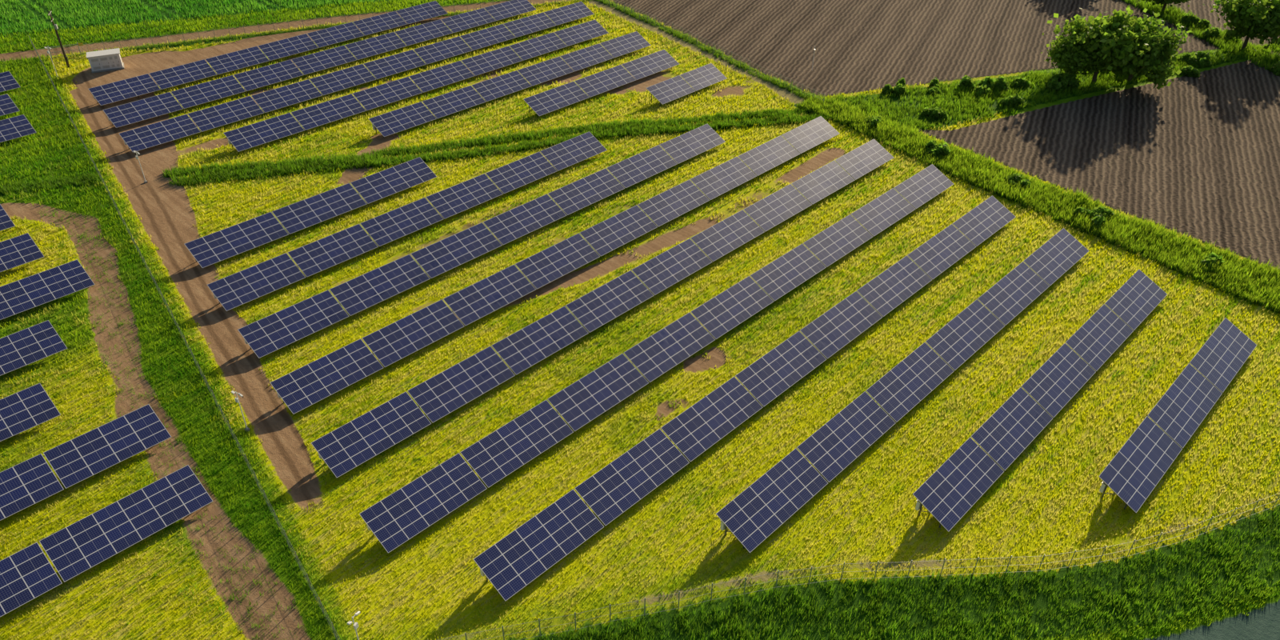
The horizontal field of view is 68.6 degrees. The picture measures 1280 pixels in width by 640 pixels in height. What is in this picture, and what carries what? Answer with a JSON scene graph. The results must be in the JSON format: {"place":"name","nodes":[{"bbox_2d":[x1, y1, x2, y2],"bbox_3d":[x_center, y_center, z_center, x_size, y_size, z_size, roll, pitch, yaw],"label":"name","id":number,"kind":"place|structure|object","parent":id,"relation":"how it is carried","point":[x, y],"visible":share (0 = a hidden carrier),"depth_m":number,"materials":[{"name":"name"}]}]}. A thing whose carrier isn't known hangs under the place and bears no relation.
{"place":"outdoors","nodes":[
{"label":"outdoors","id":0,"kind":"place"},
{"bbox_2d":[0,0,1279,639],"bbox_3d":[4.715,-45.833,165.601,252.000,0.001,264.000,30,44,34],"label":"ground","id":1,"kind":"structure","parent":0,"point":[1193,156],"depth_m":94.82,"materials":[{"name":"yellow plant"}]},
{"bbox_2d":[0,204,15,231],"bbox_3d":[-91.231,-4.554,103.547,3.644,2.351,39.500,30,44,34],"label":"solar row","id":2,"kind":"object","parent":1,"relation":"on","point":[6,222],"visible":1,"depth_m":114.50,"materials":[{"name":"blue glass"}]},
{"bbox_2d":[0,93,19,115],"bbox_3d":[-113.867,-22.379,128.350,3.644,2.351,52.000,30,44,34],"label":"solar row","id":3,"kind":"object","parent":1,"relation":"on","point":[7,105],"visible":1,"depth_m":142.89,"materials":[{"name":"blue glass"}]},
{"bbox_2d":[0,71,20,91],"bbox_3d":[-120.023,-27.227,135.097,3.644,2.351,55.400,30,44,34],"label":"solar row","id":4,"kind":"object","parent":1,"relation":"on","point":[8,82],"visible":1,"depth_m":150.58,"materials":[{"name":"blue glass"}]},
{"bbox_2d":[0,114,36,142],"bbox_3d":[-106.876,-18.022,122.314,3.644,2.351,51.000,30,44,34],"label":"solar row","id":5,"kind":"object","parent":1,"relation":"on","point":[15,127],"visible":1,"depth_m":135.99,"materials":[{"name":"blue glass"}]},
{"bbox_2d":[0,232,43,271],"bbox_3d":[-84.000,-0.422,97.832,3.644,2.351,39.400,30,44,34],"label":"solar row","id":6,"kind":"object","parent":1,"relation":"on","point":[19,250],"visible":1,"depth_m":108.12,"materials":[{"name":"blue glass"}]},
{"bbox_2d":[0,383,60,441],"bbox_3d":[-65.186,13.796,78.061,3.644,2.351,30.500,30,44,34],"label":"solar row","id":7,"kind":"object","parent":1,"relation":"on","point":[21,411],"visible":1,"depth_m":85.59,"materials":[{"name":"blue glass"}]},
{"bbox_2d":[0,320,67,375],"bbox_3d":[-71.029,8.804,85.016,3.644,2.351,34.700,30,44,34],"label":"solar row","id":8,"kind":"object","parent":1,"relation":"on","point":[20,349],"visible":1,"depth_m":93.45,"materials":[{"name":"blue glass"}]},
{"bbox_2d":[0,5,69,67],"bbox_3d":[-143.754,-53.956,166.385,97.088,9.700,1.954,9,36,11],"label":"utility pole","id":9,"kind":"object","parent":1,"relation":"on","point":[56,28],"visible":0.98,"depth_m":156.57,"materials":[{"name":"brown wood"}]},
{"bbox_2d":[0,259,94,319],"bbox_3d":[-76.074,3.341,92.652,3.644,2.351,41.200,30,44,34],"label":"solar row","id":10,"kind":"object","parent":1,"relation":"on","point":[35,290],"visible":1,"depth_m":101.95,"materials":[{"name":"blue glass"}]},
{"bbox_2d":[0,172,102,195],"bbox_3d":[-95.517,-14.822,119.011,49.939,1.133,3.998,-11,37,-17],"label":"tall ditch grass","id":11,"kind":"structure","parent":1,"relation":"on","point":[12,187],"depth_m":124.33,"materials":[{"name":"green plant"}]},
{"bbox_2d":[44,46,59,77],"bbox_3d":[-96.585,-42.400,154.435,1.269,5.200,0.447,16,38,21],"label":"cctv pole","id":12,"kind":"object","parent":1,"relation":"on","point":[48,51],"visible":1,"depth_m":153.74,"materials":[{"name":"grey metal"}]},
{"bbox_2d":[47,42,81,57],"bbox_3d":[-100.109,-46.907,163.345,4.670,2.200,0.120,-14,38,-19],"label":"entrance gate","id":13,"kind":"structure","parent":1,"relation":"on","point":[64,50],"depth_m":163.34,"materials":[{"name":"grey metal"}]},
{"bbox_2d":[0,404,171,520],"bbox_3d":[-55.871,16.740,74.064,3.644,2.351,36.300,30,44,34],"label":"solar row","id":14,"kind":"object","parent":1,"relation":"on","point":[29,482],"visible":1,"depth_m":80.47,"materials":[{"name":"blue glass"}]},
{"bbox_2d":[86,48,124,72],"bbox_3d":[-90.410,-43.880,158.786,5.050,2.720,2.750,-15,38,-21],"label":"transformer station","id":15,"kind":"object","parent":1,"relation":"on","point":[105,60],"visible":1,"depth_m":157.92,"materials":[{"name":"white paint"}]},
{"bbox_2d":[0,464,213,616],"bbox_3d":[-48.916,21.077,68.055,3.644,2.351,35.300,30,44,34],"label":"solar row","id":16,"kind":"object","parent":1,"relation":"on","point":[28,574],"visible":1,"depth_m":73.41,"materials":[{"name":"blue glass"}]},
{"bbox_2d":[132,150,147,183],"bbox_3d":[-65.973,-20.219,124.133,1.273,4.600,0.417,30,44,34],"label":"cctv pole","id":17,"kind":"object","parent":1,"relation":"on","point":[137,158],"visible":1,"depth_m":123.75,"materials":[{"name":"grey metal"}]},
{"bbox_2d":[0,60,323,639],"bbox_3d":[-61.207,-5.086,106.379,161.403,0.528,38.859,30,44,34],"label":"tall grass","id":18,"kind":"structure","parent":1,"relation":"on","point":[152,380],"depth_m":92.67,"materials":[{"name":"green plant"}]},
{"bbox_2d":[28,36,338,639],"bbox_3d":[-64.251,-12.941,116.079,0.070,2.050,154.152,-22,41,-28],"label":"fence","id":19,"kind":"object","parent":1,"relation":"on","point":[186,340],"visible":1,"depth_m":94.21,"materials":[{"name":"metal"}]},
{"bbox_2d":[0,0,383,35],"bbox_3d":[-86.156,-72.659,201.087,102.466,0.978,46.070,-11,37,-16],"label":"cereal crop blades","id":20,"kind":"object","parent":1,"relation":"on","point":[221,5],"visible":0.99,"depth_m":184.50,"materials":[{"name":"green plant"}]},
{"bbox_2d":[38,58,347,639],"bbox_3d":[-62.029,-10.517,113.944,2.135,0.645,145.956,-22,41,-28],"label":"tall grass","id":21,"kind":"structure","parent":1,"relation":"on","point":[242,444],"depth_m":88.44,"materials":[{"name":"green plant"}]},
{"bbox_2d":[231,390,250,431],"bbox_3d":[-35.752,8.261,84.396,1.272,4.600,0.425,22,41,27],"label":"cctv pole","id":22,"kind":"object","parent":1,"relation":"on","point":[237,400],"visible":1,"depth_m":83.59,"materials":[{"name":"white metal"}]},
{"bbox_2d":[88,0,447,106],"bbox_3d":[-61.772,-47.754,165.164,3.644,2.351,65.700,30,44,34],"label":"solar row","id":23,"kind":"object","parent":1,"relation":"on","point":[127,88],"visible":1,"depth_m":161.54,"materials":[{"name":"blue glass"}]},
{"bbox_2d":[35,0,579,58],"bbox_3d":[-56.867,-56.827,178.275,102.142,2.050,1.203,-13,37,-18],"label":"fence","id":24,"kind":"object","parent":1,"relation":"on","point":[258,27],"visible":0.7,"depth_m":173.06,"materials":[{"name":"metal"}]},
{"bbox_2d":[184,156,436,267],"bbox_3d":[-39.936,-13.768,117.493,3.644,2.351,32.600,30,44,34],"label":"solar row","id":25,"kind":"object","parent":1,"relation":"on","point":[217,246],"visible":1,"depth_m":116.11,"materials":[{"name":"blue glass"}]},
{"bbox_2d":[102,0,535,128],"bbox_3d":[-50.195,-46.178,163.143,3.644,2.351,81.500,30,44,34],"label":"solar row","id":26,"kind":"object","parent":1,"relation":"on","point":[136,111],"visible":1,"depth_m":157.60,"materials":[{"name":"blue glass"}]},
{"bbox_2d":[347,611,360,639],"bbox_3d":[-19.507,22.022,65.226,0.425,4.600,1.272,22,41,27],"label":"cctv pole","id":27,"kind":"object","parent":1,"relation":"on","point":[355,624],"visible":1,"depth_m":64.20,"materials":[{"name":"white metal"}]},
{"bbox_2d":[119,1,594,153],"bbox_3d":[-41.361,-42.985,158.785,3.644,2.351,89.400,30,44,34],"label":"solar row","id":28,"kind":"object","parent":1,"relation":"on","point":[153,134],"visible":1,"depth_m":152.11,"materials":[{"name":"blue glass"}]},
{"bbox_2d":[124,0,591,51],"bbox_3d":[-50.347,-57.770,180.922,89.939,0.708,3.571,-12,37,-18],"label":"tall fence grass","id":29,"kind":"structure","parent":1,"relation":"on","point":[206,40],"depth_m":172.99,"materials":[{"name":"green plant"}]},
{"bbox_2d":[207,132,607,311],"bbox_3d":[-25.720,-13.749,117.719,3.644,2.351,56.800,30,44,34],"label":"solar row","id":30,"kind":"object","parent":1,"relation":"on","point":[242,287],"visible":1,"depth_m":113.95,"materials":[{"name":"blue glass"}]},
{"bbox_2d":[223,20,608,151],"bbox_3d":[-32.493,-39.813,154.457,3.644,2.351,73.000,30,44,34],"label":"solar row","id":31,"kind":"object","parent":1,"relation":"on","point":[261,133],"visible":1,"depth_m":149.75,"materials":[{"name":"blue glass"}]},
{"bbox_2d":[237,124,725,358],"bbox_3d":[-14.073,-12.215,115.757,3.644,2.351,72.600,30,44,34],"label":"solar row","id":32,"kind":"object","parent":1,"relation":"on","point":[282,329],"visible":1,"depth_m":109.68,"materials":[{"name":"blue glass"}]},
{"bbox_2d":[162,103,837,186],"bbox_3d":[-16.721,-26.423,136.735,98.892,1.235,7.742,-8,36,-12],"label":"tall ditch grass","id":33,"kind":"structure","parent":1,"relation":"on","point":[292,166],"depth_m":134.99,"materials":[{"name":"green plant"}]},
{"bbox_2d":[368,31,651,137],"bbox_3d":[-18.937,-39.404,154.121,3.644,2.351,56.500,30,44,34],"label":"solar row","id":34,"kind":"object","parent":1,"relation":"on","point":[399,120],"visible":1,"depth_m":151.19,"materials":[{"name":"blue glass"}]},
{"bbox_2d":[269,116,839,414],"bbox_3d":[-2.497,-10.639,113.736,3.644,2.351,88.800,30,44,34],"label":"solar row","id":35,"kind":"object","parent":1,"relation":"on","point":[318,380],"visible":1,"depth_m":104.70,"materials":[{"name":"blue glass"}]},
{"bbox_2d":[92,95,1106,576],"bbox_3d":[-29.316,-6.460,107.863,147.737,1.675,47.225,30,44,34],"label":"string inverters","id":36,"kind":"object","parent":1,"relation":"on","point":[918,503],"visible":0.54,"depth_m":78.98,"materials":[{"name":"white paint"}]},
{"bbox_2d":[523,49,679,117],"bbox_3d":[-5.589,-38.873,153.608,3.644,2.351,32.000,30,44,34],"label":"solar row","id":37,"kind":"object","parent":1,"relation":"on","point":[549,101],"visible":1,"depth_m":152.50,"materials":[{"name":"blue glass"}]},
{"bbox_2d":[311,139,893,477],"bbox_3d":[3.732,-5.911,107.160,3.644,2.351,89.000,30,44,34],"label":"solar row","id":38,"kind":"object","parent":1,"relation":"on","point":[354,443],"visible":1,"depth_m":97.55,"materials":[{"name":"blue glass"}]},
{"bbox_2d":[0,0,1279,639],"bbox_3d":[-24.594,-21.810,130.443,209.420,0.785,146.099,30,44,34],"label":"grass","id":39,"kind":"structure","parent":1,"relation":"on","point":[614,19],"depth_m":100.33,"materials":[{"name":"yellow plant"}]},
{"bbox_2d":[359,164,953,552],"bbox_3d":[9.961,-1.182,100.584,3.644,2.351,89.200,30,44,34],"label":"solar row","id":40,"kind":"object","parent":1,"relation":"on","point":[412,510],"visible":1,"depth_m":90.36,"materials":[{"name":"blue glass"}]},
{"bbox_2d":[646,63,726,105],"bbox_3d":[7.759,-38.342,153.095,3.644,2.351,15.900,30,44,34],"label":"solar row","id":41,"kind":"object","parent":1,"relation":"on","point":[668,90],"visible":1,"depth_m":152.64,"materials":[{"name":"blue glass"}]},
{"bbox_2d":[599,0,824,104],"bbox_3d":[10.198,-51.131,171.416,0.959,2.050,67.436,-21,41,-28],"label":"fence","id":42,"kind":"object","parent":1,"relation":"on","point":[714,49],"visible":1,"depth_m":167.89,"materials":[{"name":"metal"}]},
{"bbox_2d":[596,0,830,103],"bbox_3d":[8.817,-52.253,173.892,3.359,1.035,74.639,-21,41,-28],"label":"grass strip","id":43,"kind":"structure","parent":1,"relation":"on","point":[744,66],"depth_m":168.91,"materials":[{"name":"green plant"}]},
{"bbox_2d":[473,195,1015,600],"bbox_3d":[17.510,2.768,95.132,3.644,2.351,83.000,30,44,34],"label":"solar row","id":44,"kind":"object","parent":1,"relation":"on","point":[517,560],"visible":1,"depth_m":85.75,"materials":[{"name":"blue glass"}]},
{"bbox_2d":[438,493,1279,639],"bbox_3d":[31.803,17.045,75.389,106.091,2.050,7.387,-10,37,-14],"label":"fence","id":45,"kind":"object","parent":1,"relation":"on","point":[876,570],"visible":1,"depth_m":72.01,"materials":[{"name":"metal"}]},
{"bbox_2d":[716,228,1088,552],"bbox_3d":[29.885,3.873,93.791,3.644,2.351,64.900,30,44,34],"label":"solar row","id":46,"kind":"object","parent":1,"relation":"on","point":[758,511],"visible":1,"depth_m":87.81,"materials":[{"name":"blue glass"}]},
{"bbox_2d":[796,92,1279,313],"bbox_3d":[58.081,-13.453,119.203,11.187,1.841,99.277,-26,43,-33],"label":"hedge","id":47,"kind":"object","parent":1,"relation":"on","point":[971,167],"depth_m":119.63,"materials":[{"name":"green plant"}]},
{"bbox_2d":[912,269,1167,531],"bbox_3d":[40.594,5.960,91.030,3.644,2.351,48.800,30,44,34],"label":"solar row","id":48,"kind":"object","parent":1,"relation":"on","point":[954,486],"visible":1,"depth_m":87.36,"materials":[{"name":"blue glass"}]},
{"bbox_2d":[861,115,1223,268],"bbox_3d":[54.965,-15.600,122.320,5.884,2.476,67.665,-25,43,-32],"label":"hedge bushes","id":49,"kind":"object","parent":1,"relation":"on","point":[1098,219],"visible":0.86,"depth_m":125.86,"materials":[{"name":"green plant"}]},
{"bbox_2d":[881,50,1211,119],"bbox_3d":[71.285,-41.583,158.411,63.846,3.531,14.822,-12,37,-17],"label":"bushes","id":50,"kind":"object","parent":1,"relation":"on","point":[1066,80],"visible":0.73,"depth_m":155.11,"materials":[{"name":"green plant"}]},
{"bbox_2d":[822,42,1279,131],"bbox_3d":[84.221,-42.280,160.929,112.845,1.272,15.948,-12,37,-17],"label":"grass strip","id":51,"kind":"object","parent":1,"relation":"on","point":[867,106],"depth_m":152.55,"materials":[{"name":"green plant"}]},
{"bbox_2d":[1040,30,1106,77],"bbox_3d":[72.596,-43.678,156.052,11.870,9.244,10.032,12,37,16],"label":"tree foliage","id":52,"kind":"object","parent":1,"relation":"on","point":[1066,60],"visible":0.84,"depth_m":154.27,"materials":[{"name":"green plant"}]},
{"bbox_2d":[1047,5,1155,83],"bbox_3d":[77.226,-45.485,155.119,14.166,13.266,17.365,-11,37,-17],"label":"tree foliage","id":53,"kind":"object","parent":1,"relation":"on","point":[1113,37],"visible":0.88,"depth_m":151.47,"materials":[{"name":"green plant"}]},
{"bbox_2d":[1098,8,1194,89],"bbox_3d":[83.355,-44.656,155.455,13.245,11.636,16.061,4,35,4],"label":"tree foliage","id":54,"kind":"object","parent":1,"relation":"on","point":[1150,60],"visible":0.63,"depth_m":152.43,"materials":[{"name":"green plant"}]},
{"bbox_2d":[1136,0,1190,12],"bbox_3d":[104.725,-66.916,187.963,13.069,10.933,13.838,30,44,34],"label":"foliage","id":55,"kind":"object","parent":1,"relation":"on","point":[1165,2],"visible":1,"depth_m":185.93,"materials":[{"name":"green plant"}]},
{"bbox_2d":[1098,317,1256,512],"bbox_3d":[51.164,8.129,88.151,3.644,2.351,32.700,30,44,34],"label":"solar row","id":56,"kind":"object","parent":1,"relation":"on","point":[1136,469],"visible":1,"depth_m":86.31,"materials":[{"name":"blue glass"}]},
{"bbox_2d":[1121,0,1279,73],"bbox_3d":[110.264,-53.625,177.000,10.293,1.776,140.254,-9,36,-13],"label":"grass strip","id":57,"kind":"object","parent":1,"relation":"on","point":[1262,55],"depth_m":176.97,"materials":[{"name":"green plant"}]},
{"bbox_2d":[1178,12,1279,75],"bbox_3d":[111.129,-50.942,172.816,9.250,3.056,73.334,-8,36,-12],"label":"bushes","id":58,"kind":"object","parent":1,"relation":"on","point":[1193,18],"visible":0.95,"depth_m":178.39,"materials":[{"name":"green plant"}]},
{"bbox_2d":[1203,0,1279,51],"bbox_3d":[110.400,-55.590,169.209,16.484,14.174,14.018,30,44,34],"label":"tree foliage","id":59,"kind":"object","parent":1,"relation":"on","point":[1251,19],"visible":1,"depth_m":167.24,"materials":[{"name":"green plant"}]},
{"bbox_2d":[511,504,1279,639],"bbox_3d":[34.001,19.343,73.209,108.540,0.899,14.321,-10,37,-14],"label":"tall grass","id":60,"kind":"structure","parent":0,"point":[1133,590],"depth_m":70.79,"materials":[{"name":"green plant"}]}
]}

